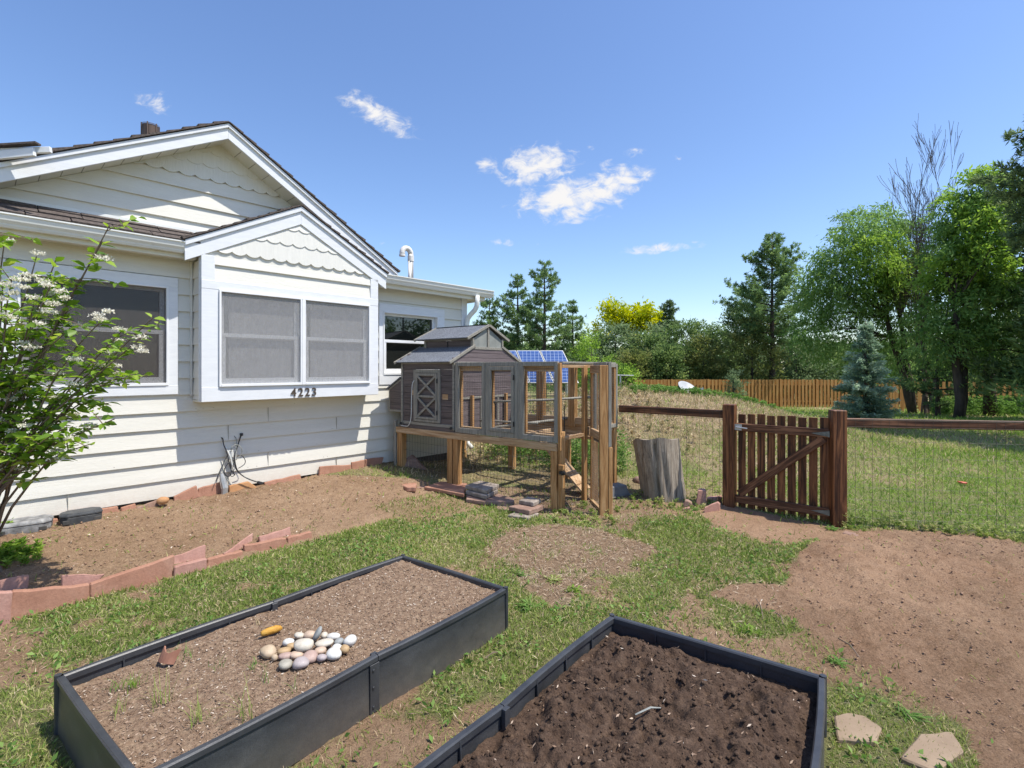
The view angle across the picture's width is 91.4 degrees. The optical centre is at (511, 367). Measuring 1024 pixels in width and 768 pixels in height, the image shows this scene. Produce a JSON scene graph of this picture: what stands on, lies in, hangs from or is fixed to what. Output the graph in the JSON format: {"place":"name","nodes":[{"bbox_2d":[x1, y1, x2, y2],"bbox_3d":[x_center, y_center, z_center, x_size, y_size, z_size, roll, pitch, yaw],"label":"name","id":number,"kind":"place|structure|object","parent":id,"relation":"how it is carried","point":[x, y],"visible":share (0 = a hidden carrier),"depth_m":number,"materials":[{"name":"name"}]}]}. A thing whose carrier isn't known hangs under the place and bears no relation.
{"place":"outdoors","nodes":[
{"label":"outdoors","id":0,"kind":"place"},
{"bbox_2d":[0,381,1023,767],"bbox_3d":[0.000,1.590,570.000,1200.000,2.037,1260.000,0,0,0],"label":"ground","id":1,"kind":"structure","parent":0,"point":[842,609],"depth_m":3.65,"materials":[{"name":"soil"}]},
{"bbox_2d":[0,590,12,625],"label":"edging stone","id":2,"kind":"object","parent":1,"relation":"on","point":[5,604],"visible":0.73,"depth_m":3.12,"materials":[{"name":"pink stone"}]},
{"bbox_2d":[0,575,28,590],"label":"edging stone","id":3,"kind":"object","parent":1,"relation":"on","point":[16,582],"visible":0.58,"depth_m":3.48,"materials":[{"name":"pink stone"}]},
{"bbox_2d":[0,535,45,567],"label":"green weeds","id":4,"kind":"object","parent":1,"relation":"on","point":[15,549],"visible":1,"depth_m":3.90,"materials":[{"name":"green plant"}]},
{"bbox_2d":[0,514,53,536],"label":"stone","id":5,"kind":"object","parent":1,"relation":"on","point":[36,523],"visible":0.87,"depth_m":4.37,"materials":[{"name":"stone"}]},
{"bbox_2d":[11,583,89,621],"bbox_3d":[-3.049,1.523,3.308,0.057,0.224,0.398,0,0,39],"label":"edging stone","id":6,"kind":"object","parent":1,"relation":"on","point":[41,600],"visible":0.6,"depth_m":3.27,"materials":[{"name":"pink stone"}]},
{"bbox_2d":[59,507,102,525],"bbox_3d":[-4.019,1.382,4.664,0.309,0.110,0.175,0,0,-45],"label":"stone","id":7,"kind":"object","parent":1,"relation":"on","point":[75,516],"visible":0.98,"depth_m":4.61,"materials":[{"name":"stone"}]},
{"bbox_2d":[61,574,103,585],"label":"edging stone","id":8,"kind":"object","parent":1,"relation":"on","point":[73,579],"visible":0.47,"depth_m":3.55,"materials":[{"name":"pink stone"}]},
{"bbox_2d":[0,215,165,571],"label":"flowering shrub","id":9,"kind":"object","parent":1,"relation":"on","point":[16,389],"visible":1,"depth_m":3.44,"materials":[{"name":"green plant"}]},
{"bbox_2d":[90,555,174,596],"bbox_3d":[-2.759,1.536,3.651,0.058,0.200,0.504,0,0,41],"label":"edging stone","id":10,"kind":"object","parent":1,"relation":"on","point":[151,572],"visible":0.63,"depth_m":3.64,"materials":[{"name":"pink stone"}]},
{"bbox_2d":[173,485,198,500],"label":"wall stone","id":11,"kind":"object","parent":1,"relation":"on","point":[190,493],"visible":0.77,"depth_m":5.39,"materials":[{"name":"red stone"}]},
{"bbox_2d":[173,558,206,576],"bbox_3d":[-2.506,1.572,3.888,0.233,0.126,0.060,0,0,-43],"label":"edging stone","id":12,"kind":"object","parent":1,"relation":"on","point":[190,566],"visible":0.59,"depth_m":3.88,"materials":[{"name":"pink stone"}]},
{"bbox_2d":[174,545,205,563],"bbox_3d":[-2.615,1.536,4.042,0.244,0.156,0.075,0,0,-43],"label":"edging stone","id":13,"kind":"object","parent":1,"relation":"on","point":[196,553],"visible":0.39,"depth_m":4.05,"materials":[{"name":"pink stone"}]},
{"bbox_2d":[198,482,220,496],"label":"wall stone","id":14,"kind":"object","parent":1,"relation":"on","point":[211,489],"visible":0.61,"depth_m":5.54,"materials":[{"name":"red stone"}]},
{"bbox_2d":[3,467,428,588],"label":"dirt crumbs","id":15,"kind":"object","parent":1,"relation":"on","point":[213,519],"visible":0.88,"depth_m":4.85,"materials":[{"name":"soil"}]},
{"bbox_2d":[207,550,242,566],"bbox_3d":[-2.361,1.579,4.104,0.055,0.104,0.291,0,0,36],"label":"edging stone","id":16,"kind":"object","parent":1,"relation":"on","point":[217,559],"visible":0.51,"depth_m":4.08,"materials":[{"name":"red stone"}]},
{"bbox_2d":[223,533,252,553],"bbox_3d":[-2.340,1.550,4.305,0.059,0.129,0.424,0,0,4],"label":"edging stone","id":17,"kind":"object","parent":1,"relation":"on","point":[245,540],"visible":0.55,"depth_m":4.31,"materials":[{"name":"pink stone"}]},
{"bbox_2d":[228,481,255,491],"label":"wall stone","id":18,"kind":"object","parent":1,"relation":"on","point":[236,487],"visible":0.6,"depth_m":5.77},
{"bbox_2d":[0,121,493,520],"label":"house","id":19,"kind":"structure","parent":1,"relation":"on","point":[297,316],"depth_m":5.46,"materials":[{"name":"beige"}]},
{"bbox_2d":[1,258,177,398],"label":"window","id":20,"kind":"structure","parent":19,"relation":"in","point":[157,296],"depth_m":5.06,"materials":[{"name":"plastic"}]},
{"bbox_2d":[216,433,262,484],"bbox_3d":[-3.146,1.064,5.751,0.498,0.612,0.146,0,0,-43],"label":"cable bundle","id":21,"kind":"object","parent":19,"relation":"hanging from","point":[231,455],"visible":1,"depth_m":5.69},
{"bbox_2d":[219,290,301,386],"bbox_3d":[-2.868,-0.320,5.723,0.116,1.044,0.900,0,0,43],"label":"window","id":22,"kind":"structure","parent":19,"relation":"in","point":[260,335],"depth_m":5.74,"materials":[{"name":"glass"}]},
{"bbox_2d":[304,298,369,384],"bbox_3d":[-2.239,-0.320,6.402,0.116,1.044,0.900,0,0,43],"label":"window","id":23,"kind":"structure","parent":19,"relation":"in","point":[336,334],"depth_m":6.42,"materials":[{"name":"glass"}]},
{"bbox_2d":[378,303,444,384],"bbox_3d":[-1.522,-0.345,7.628,0.108,1.170,1.200,0,0,43],"label":"window","id":24,"kind":"structure","parent":19,"relation":"in","point":[399,325],"depth_m":7.48,"materials":[{"name":"plastic"}]},
{"bbox_2d":[243,537,285,551],"bbox_3d":[-2.155,1.566,4.356,0.352,0.128,0.060,0,0,-41],"label":"edging stone","id":25,"kind":"object","parent":1,"relation":"on","point":[267,544],"visible":0.58,"depth_m":4.35,"materials":[{"name":"red stone"}]},
{"bbox_2d":[258,527,290,541],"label":"edging stone","id":26,"kind":"object","parent":1,"relation":"on","point":[280,533],"visible":0.52,"depth_m":4.54,"materials":[{"name":"pink stone"}]},
{"bbox_2d":[54,554,507,767],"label":"raised bed","id":27,"kind":"object","parent":1,"relation":"on","point":[294,730],"visible":0.77,"depth_m":2.23,"materials":[{"name":"black plastic"}]},
{"bbox_2d":[73,560,495,767],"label":"garden soil","id":28,"kind":"structure","parent":27,"relation":"in","point":[151,728],"depth_m":2.35,"materials":[{"name":"soil"}]},
{"bbox_2d":[158,646,180,664],"bbox_3d":[-1.632,1.358,2.368,0.109,0.079,0.040,0,-29,31],"label":"pot shard","id":29,"kind":"object","parent":28,"relation":"on","point":[165,657],"visible":1,"depth_m":2.35,"materials":[{"name":"ceramic"}]},
{"bbox_2d":[259,644,276,658],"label":"cobble","id":30,"kind":"object","parent":28,"relation":"on","point":[267,651],"visible":0.92,"depth_m":2.39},
{"bbox_2d":[255,625,281,637],"bbox_3d":[-1.257,1.361,2.587,0.128,0.037,0.038,0,0,-36],"label":"dried squash","id":31,"kind":"object","parent":28,"relation":"on","point":[271,630],"visible":1,"depth_m":2.58,"materials":[{"name":"yellow plant"}]},
{"bbox_2d":[75,561,494,766],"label":"mulch shreds","id":32,"kind":"object","parent":28,"relation":"on","point":[244,626],"visible":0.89,"depth_m":2.38,"materials":[{"name":"wood"}]},
{"bbox_2d":[292,656,308,669],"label":"cobble","id":33,"kind":"object","parent":28,"relation":"on","point":[301,662],"visible":1,"depth_m":2.30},
{"bbox_2d":[293,638,313,651],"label":"cobble","id":34,"kind":"object","parent":28,"relation":"on","point":[303,644],"visible":0.99,"depth_m":2.40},
{"bbox_2d":[326,647,341,659],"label":"cobble","id":35,"kind":"object","parent":28,"relation":"on","point":[333,653],"visible":0.99,"depth_m":2.37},
{"bbox_2d":[286,531,311,543],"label":"edging stone","id":36,"kind":"object","parent":1,"relation":"on","point":[300,536],"visible":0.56,"depth_m":4.56,"materials":[{"name":"red stone"}]},
{"bbox_2d":[318,465,350,475],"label":"wall stone","id":37,"kind":"object","parent":1,"relation":"on","point":[324,470],"visible":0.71,"depth_m":6.60,"materials":[{"name":"red stone"}]},
{"bbox_2d":[1,463,793,630],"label":"bark chips","id":38,"kind":"object","parent":1,"relation":"on","point":[373,534],"visible":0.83,"depth_m":4.63,"materials":[{"name":"wood"}]},
{"bbox_2d":[2,462,794,717],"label":"straw bits","id":39,"kind":"object","parent":1,"relation":"on","point":[566,549],"visible":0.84,"depth_m":4.13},
{"bbox_2d":[424,481,466,496],"bbox_3d":[-0.722,1.505,6.269,0.673,0.044,0.446,0,0,34],"label":"flagstone","id":40,"kind":"object","parent":1,"relation":"on","point":[450,489],"visible":0.86,"depth_m":6.20,"materials":[{"name":"red stone"}]},
{"bbox_2d":[466,494,513,504],"bbox_3d":[-0.262,1.542,5.886,0.579,0.047,0.385,0,0,0],"label":"flagstone","id":41,"kind":"object","parent":1,"relation":"on","point":[496,499],"visible":0.88,"depth_m":5.77,"materials":[{"name":"pink stone"}]},
{"bbox_2d":[466,489,497,499],"bbox_3d":[-0.366,1.492,5.996,0.393,0.048,0.331,0,0,36],"label":"paver","id":42,"kind":"object","parent":41,"relation":"on","point":[481,495],"visible":0.68,"depth_m":5.88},
{"bbox_2d":[465,481,498,493],"bbox_3d":[-0.349,1.444,6.066,0.420,0.048,0.336,0,0,40],"label":"paver","id":43,"kind":"object","parent":42,"relation":"on","point":[484,487],"visible":0.98,"depth_m":6.00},
{"bbox_2d":[470,297,517,353],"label":"pine tree","id":44,"kind":"object","parent":1,"relation":"on","point":[492,320],"visible":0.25,"depth_m":37.66,"materials":[{"name":"green plant"}]},
{"bbox_2d":[386,324,617,515],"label":"chicken coop","id":45,"kind":"structure","parent":1,"relation":"on","point":[442,402],"depth_m":6.39,"materials":[{"name":"grey wood"}]},
{"bbox_2d":[413,370,440,423],"bbox_3d":[-1.141,0.374,6.683,0.510,0.703,0.044,0,0,37],"label":"door","id":46,"kind":"structure","parent":45,"relation":"in","point":[429,392],"depth_m":6.68,"materials":[{"name":"wood"}]},
{"bbox_2d":[590,362,612,515],"bbox_3d":[0.971,0.782,5.606,0.137,1.695,0.609,0,0,-6],"label":"run door","id":47,"kind":"structure","parent":45,"relation":"in","point":[601,450],"depth_m":5.31,"materials":[{"name":"wood"}]},
{"bbox_2d":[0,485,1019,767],"bbox_3d":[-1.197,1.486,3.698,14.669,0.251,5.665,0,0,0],"label":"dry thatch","id":48,"kind":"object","parent":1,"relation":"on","point":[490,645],"visible":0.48,"depth_m":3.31,"materials":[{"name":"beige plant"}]},
{"bbox_2d":[0,473,1023,767],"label":"lawn grass","id":49,"kind":"structure","parent":1,"relation":"on","point":[470,543],"depth_m":3.45,"materials":[{"name":"plant"}]},
{"bbox_2d":[0,486,1023,767],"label":"clover leaves","id":50,"kind":"object","parent":1,"relation":"on","point":[316,760],"visible":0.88,"depth_m":3.22,"materials":[{"name":"green plant"}]},
{"bbox_2d":[496,273,550,358],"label":"pine tree","id":51,"kind":"object","parent":1,"relation":"on","point":[512,337],"visible":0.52,"depth_m":37.67,"materials":[{"name":"green plant"}]},
{"bbox_2d":[508,512,538,520],"bbox_3d":[0.124,1.575,5.315,0.245,0.052,0.260,0,0,34],"label":"paver","id":52,"kind":"object","parent":1,"relation":"on","point":[516,515],"visible":0.46,"depth_m":5.25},
{"bbox_2d":[509,504,543,514],"bbox_3d":[0.153,1.523,5.434,0.288,0.052,0.269,0,0,36],"label":"paver","id":53,"kind":"object","parent":52,"relation":"on","point":[524,509],"visible":0.91,"depth_m":5.37,"materials":[{"name":"pink stone"}]},
{"bbox_2d":[508,350,578,394],"bbox_3d":[0.331,0.378,15.451,3.342,1.874,0.913,0,0,0],"label":"solar array","id":54,"kind":"object","parent":1,"relation":"on","point":[537,356],"visible":0.27,"depth_m":15.65,"materials":[{"name":"glass"}]},
{"bbox_2d":[515,259,576,397],"bbox_3d":[2.471,-2.530,36.091,4.739,10.613,5.496,0,0,0],"label":"pine tree","id":55,"kind":"object","parent":1,"relation":"on","point":[544,274],"visible":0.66,"depth_m":35.73,"materials":[{"name":"green plant"}]},
{"bbox_2d":[486,426,631,473],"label":"tall weeds","id":56,"kind":"object","parent":1,"relation":"on","point":[620,452],"visible":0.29,"depth_m":7.28,"materials":[{"name":"green plant"}]},
{"bbox_2d":[562,299,597,385],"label":"pine tree","id":57,"kind":"object","parent":1,"relation":"on","point":[581,322],"visible":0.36,"depth_m":36.70,"materials":[{"name":"green plant"}]},
{"bbox_2d":[462,381,697,468],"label":"hillside weeds","id":58,"kind":"object","parent":1,"relation":"on","point":[467,460],"visible":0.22,"depth_m":8.90,"materials":[{"name":"green plant"}]},
{"bbox_2d":[567,332,621,391],"bbox_3d":[4.188,0.296,27.227,2.805,4.530,3.114,0,0,-32],"label":"leafy shrub","id":59,"kind":"object","parent":1,"relation":"on","point":[581,352],"visible":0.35,"depth_m":26.98,"materials":[{"name":"green plant"}]},
{"bbox_2d":[574,329,616,391],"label":"juniper tree","id":60,"kind":"object","parent":1,"relation":"on","point":[594,348],"visible":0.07,"depth_m":39.56,"materials":[{"name":"green plant"}]},
{"bbox_2d":[585,320,653,379],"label":"juniper tree","id":61,"kind":"object","parent":1,"relation":"on","point":[621,329],"visible":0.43,"depth_m":38.50,"materials":[{"name":"green plant"}]},
{"bbox_2d":[414,613,826,767],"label":"raised bed","id":62,"kind":"object","parent":1,"relation":"on","point":[457,748],"visible":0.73,"depth_m":2.23,"materials":[{"name":"black plastic"}]},
{"bbox_2d":[452,631,816,767],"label":"garden soil","id":63,"kind":"structure","parent":62,"relation":"in","point":[680,701],"depth_m":1.97,"materials":[{"name":"soil"}]},
{"bbox_2d":[483,636,806,767],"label":"mulch shreds","id":64,"kind":"object","parent":63,"relation":"on","point":[692,753],"visible":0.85,"depth_m":1.98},
{"bbox_2d":[613,482,632,498],"bbox_3d":[1.232,1.479,6.061,0.380,0.130,0.260,0,0,-29],"label":"plastic tub","id":65,"kind":"object","parent":1,"relation":"on","point":[619,489],"visible":0.41,"depth_m":6.00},
{"bbox_2d":[612,359,644,387],"bbox_3d":[3.377,0.412,15.092,1.297,1.482,1.593,0,0,0],"label":"leafy shrub","id":66,"kind":"object","parent":1,"relation":"on","point":[626,370],"visible":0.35,"depth_m":14.92,"materials":[{"name":"green plant"}]},
{"bbox_2d":[584,293,674,348],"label":"leafy tree","id":67,"kind":"object","parent":1,"relation":"on","point":[639,315],"visible":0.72,"depth_m":45.20,"materials":[{"name":"yellow plant"}]},
{"bbox_2d":[551,480,720,524],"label":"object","id":68,"kind":"object","parent":1,"relation":"on","point":[563,511],"visible":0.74,"depth_m":5.50,"materials":[{"name":"green plant"}]},
{"bbox_2d":[614,345,661,387],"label":"juniper tree","id":69,"kind":"object","parent":1,"relation":"on","point":[639,357],"visible":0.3,"depth_m":35.25,"materials":[{"name":"green plant"}]},
{"bbox_2d":[619,327,691,384],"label":"juniper tree","id":70,"kind":"object","parent":1,"relation":"on","point":[654,337],"visible":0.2,"depth_m":37.38,"materials":[{"name":"green plant"}]},
{"bbox_2d":[641,321,673,366],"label":"juniper tree","id":71,"kind":"object","parent":1,"relation":"on","point":[656,327],"visible":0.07,"depth_m":40.82,"materials":[{"name":"green plant"}]},
{"bbox_2d":[633,438,685,502],"bbox_3d":[1.787,1.217,5.998,0.652,0.825,0.463,0,0,0],"label":"tree stump","id":72,"kind":"object","parent":1,"relation":"on","point":[659,466],"visible":0.88,"depth_m":5.82,"materials":[{"name":"wood"}]},
{"bbox_2d":[642,340,696,380],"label":"juniper tree","id":73,"kind":"object","parent":1,"relation":"on","point":[664,353],"visible":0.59,"depth_m":35.42,"materials":[{"name":"green plant"}]},
{"bbox_2d":[655,299,691,362],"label":"pine tree","id":74,"kind":"object","parent":1,"relation":"on","point":[671,311],"visible":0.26,"depth_m":41.78,"materials":[{"name":"green plant"}]},
{"bbox_2d":[618,404,736,507],"bbox_3d":[1.940,1.030,6.051,1.443,1.240,0.125,0,0,38],"label":"wire fence","id":75,"kind":"object","parent":1,"relation":"on","point":[727,413],"visible":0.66,"depth_m":5.63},
{"bbox_2d":[735,414,829,522],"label":"garden gate","id":76,"kind":"structure","parent":75,"relation":"attached to","point":[819,437],"depth_m":5.29,"materials":[{"name":"wood"}]},
{"bbox_2d":[645,318,728,379],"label":"juniper tree","id":77,"kind":"object","parent":1,"relation":"on","point":[691,329],"visible":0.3,"depth_m":38.56,"materials":[{"name":"green plant"}]},
{"bbox_2d":[676,333,733,391],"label":"juniper tree","id":78,"kind":"object","parent":1,"relation":"on","point":[712,351],"visible":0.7,"depth_m":35.55,"materials":[{"name":"green plant"}]},
{"bbox_2d":[682,321,746,387],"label":"juniper tree","id":79,"kind":"object","parent":1,"relation":"on","point":[719,330],"visible":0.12,"depth_m":39.48,"materials":[{"name":"green plant"}]},
{"bbox_2d":[630,383,804,416],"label":"crest weeds","id":80,"kind":"object","parent":1,"relation":"on","point":[663,388],"visible":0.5,"depth_m":11.79,"materials":[{"name":"green plant"}]},
{"bbox_2d":[722,368,750,395],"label":"juniper tree","id":81,"kind":"object","parent":1,"relation":"on","point":[735,383],"visible":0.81,"depth_m":13.15,"materials":[{"name":"green plant"}]},
{"bbox_2d":[714,299,765,379],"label":"juniper tree","id":82,"kind":"object","parent":1,"relation":"on","point":[729,313],"visible":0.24,"depth_m":41.63,"materials":[{"name":"green plant"}]},
{"bbox_2d":[714,311,796,400],"bbox_3d":[17.100,-0.673,35.834,5.560,6.887,5.559,0,0,35],"label":"juniper tree","id":83,"kind":"object","parent":1,"relation":"on","point":[754,374],"visible":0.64,"depth_m":35.07,"materials":[{"name":"green plant"}]},
{"bbox_2d":[515,338,1013,386],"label":"distant wood","id":84,"kind":"object","parent":1,"relation":"on","point":[684,359],"depth_m":62.96,"materials":[{"name":"green plant"}]},
{"bbox_2d":[712,231,837,403],"bbox_3d":[18.601,-3.417,35.207,7.807,12.373,7.350,0,0,34],"label":"pine tree","id":85,"kind":"object","parent":1,"relation":"on","point":[754,292],"visible":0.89,"depth_m":34.47,"materials":[{"name":"green plant"}]},
{"bbox_2d":[635,379,922,406],"bbox_3d":[17.775,1.720,33.189,19.250,1.960,0.148,0,0,0],"label":"board fence","id":86,"kind":"object","parent":1,"relation":"on","point":[756,388],"visible":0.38,"depth_m":33.14,"materials":[{"name":"brown wood"}]},
{"bbox_2d":[764,336,845,402],"bbox_3d":[20.702,0.046,36.917,5.746,5.444,5.373,0,0,-14],"label":"juniper tree","id":87,"kind":"object","parent":1,"relation":"on","point":[815,374],"visible":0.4,"depth_m":35.96,"materials":[{"name":"green plant"}]},
{"bbox_2d":[776,339,863,400],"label":"juniper tree","id":88,"kind":"object","parent":1,"relation":"on","point":[835,370],"visible":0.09,"depth_m":36.99,"materials":[{"name":"green plant"}]},
{"bbox_2d":[834,713,881,745],"bbox_3d":[1.507,1.599,2.205,0.234,0.043,0.176,0,0,0],"label":"paver","id":89,"kind":"object","parent":1,"relation":"on","point":[849,721],"visible":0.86,"depth_m":2.18,"materials":[{"name":"stone"}]},
{"bbox_2d":[776,197,949,413],"bbox_3d":[15.741,-2.775,22.194,7.768,10.036,4.951,0,0,0],"label":"willow tree","id":90,"kind":"object","parent":1,"relation":"on","point":[859,257],"visible":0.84,"depth_m":21.68,"materials":[{"name":"green plant"}]},
{"bbox_2d":[831,321,901,430],"bbox_3d":[8.883,0.272,12.661,1.439,2.942,1.622,0,0,25],"label":"spruce tree","id":91,"kind":"object","parent":1,"relation":"on","point":[878,406],"visible":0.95,"depth_m":12.46,"materials":[{"name":"green plant"}]},
{"bbox_2d":[767,533,1023,765],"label":"soil clods","id":92,"kind":"object","parent":1,"relation":"on","point":[962,678],"visible":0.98,"depth_m":3.24,"materials":[{"name":"soil"}]},
{"bbox_2d":[888,702,932,722],"bbox_3d":[1.821,1.584,2.285,0.146,0.033,0.160,0,0,-42],"label":"weed plant","id":93,"kind":"object","parent":1,"relation":"on","point":[916,716],"visible":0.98,"depth_m":2.28,"materials":[{"name":"green plant"}]},
{"bbox_2d":[828,409,1023,532],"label":"wire fence","id":94,"kind":"object","parent":1,"relation":"on","point":[839,422],"visible":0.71,"depth_m":4.93,"materials":[{"name":"wood"}]},
{"bbox_2d":[875,115,985,413],"bbox_3d":[17.587,-4.416,21.596,4.307,12.992,4.328,0,0,0],"label":"dead tree","id":95,"kind":"object","parent":1,"relation":"on","point":[925,409],"visible":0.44,"depth_m":20.90,"materials":[{"name":"grey plant"}]},
{"bbox_2d":[901,732,962,767],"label":"paver","id":96,"kind":"object","parent":1,"relation":"on","point":[925,744],"visible":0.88,"depth_m":2.06,"materials":[{"name":"stone"}]},
{"bbox_2d":[841,510,1023,539],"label":"fence line weeds","id":97,"kind":"object","parent":1,"relation":"on","point":[950,528],"visible":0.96,"depth_m":4.82,"materials":[{"name":"green plant"}]},
{"bbox_2d":[887,339,998,414],"bbox_3d":[15.896,0.385,18.579,3.262,3.146,2.719,0,0,25],"label":"pine tree","id":98,"kind":"object","parent":1,"relation":"on","point":[923,387],"visible":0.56,"depth_m":18.41,"materials":[{"name":"green plant"}]},
{"bbox_2d":[887,381,1022,410],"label":"board fence","id":99,"kind":"object","parent":1,"relation":"on","point":[902,407],"visible":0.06,"depth_m":27.39,"materials":[{"name":"brown wood"}]},
{"bbox_2d":[890,160,1023,417],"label":"leafy tree","id":100,"kind":"object","parent":1,"relation":"on","point":[976,250],"visible":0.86,"depth_m":16.63,"materials":[{"name":"green plant"}]},
{"bbox_2d":[928,394,1023,415],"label":"fence undergrowth","id":101,"kind":"object","parent":1,"relation":"on","point":[1005,406],"visible":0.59,"depth_m":18.95,"materials":[{"name":"green plant"}]},
{"bbox_2d":[931,196,1023,415],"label":"pine tree","id":102,"kind":"object","parent":1,"relation":"on","point":[987,407],"visible":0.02,"depth_m":18.87,"materials":[{"name":"green plant"}]},
{"bbox_2d":[948,201,1023,393],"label":"pine tree","id":103,"kind":"object","parent":1,"relation":"on","point":[998,373],"visible":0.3,"depth_m":16.42,"materials":[{"name":"green plant"}]},
{"bbox_2d":[959,287,1023,406],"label":"juniper tree","id":104,"kind":"object","parent":1,"relation":"on","point":[1020,377],"visible":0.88,"depth_m":15.60,"materials":[{"name":"green plant"}]},
{"bbox_2d":[965,114,1023,253],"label":"pine tree","id":105,"kind":"object","parent":1,"relation":"on","point":[1009,196],"visible":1,"depth_m":11.86,"materials":[{"name":"green plant"}]},
{"bbox_2d":[0,0,1023,355],"label":"sky","id":106,"kind":"structure","parent":0,"point":[639,149],"materials":[{"name":"blue"}]},
{"bbox_2d":[338,387,1023,534],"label":"yard grass","id":107,"kind":"structure","parent":0,"point":[812,412],"depth_m":7.24,"materials":[{"name":"plant"}]},
{"bbox_2d":[351,384,1023,532],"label":"dry grass","id":108,"kind":"structure","parent":0,"point":[708,404],"depth_m":9.32,"materials":[{"name":"plant"}]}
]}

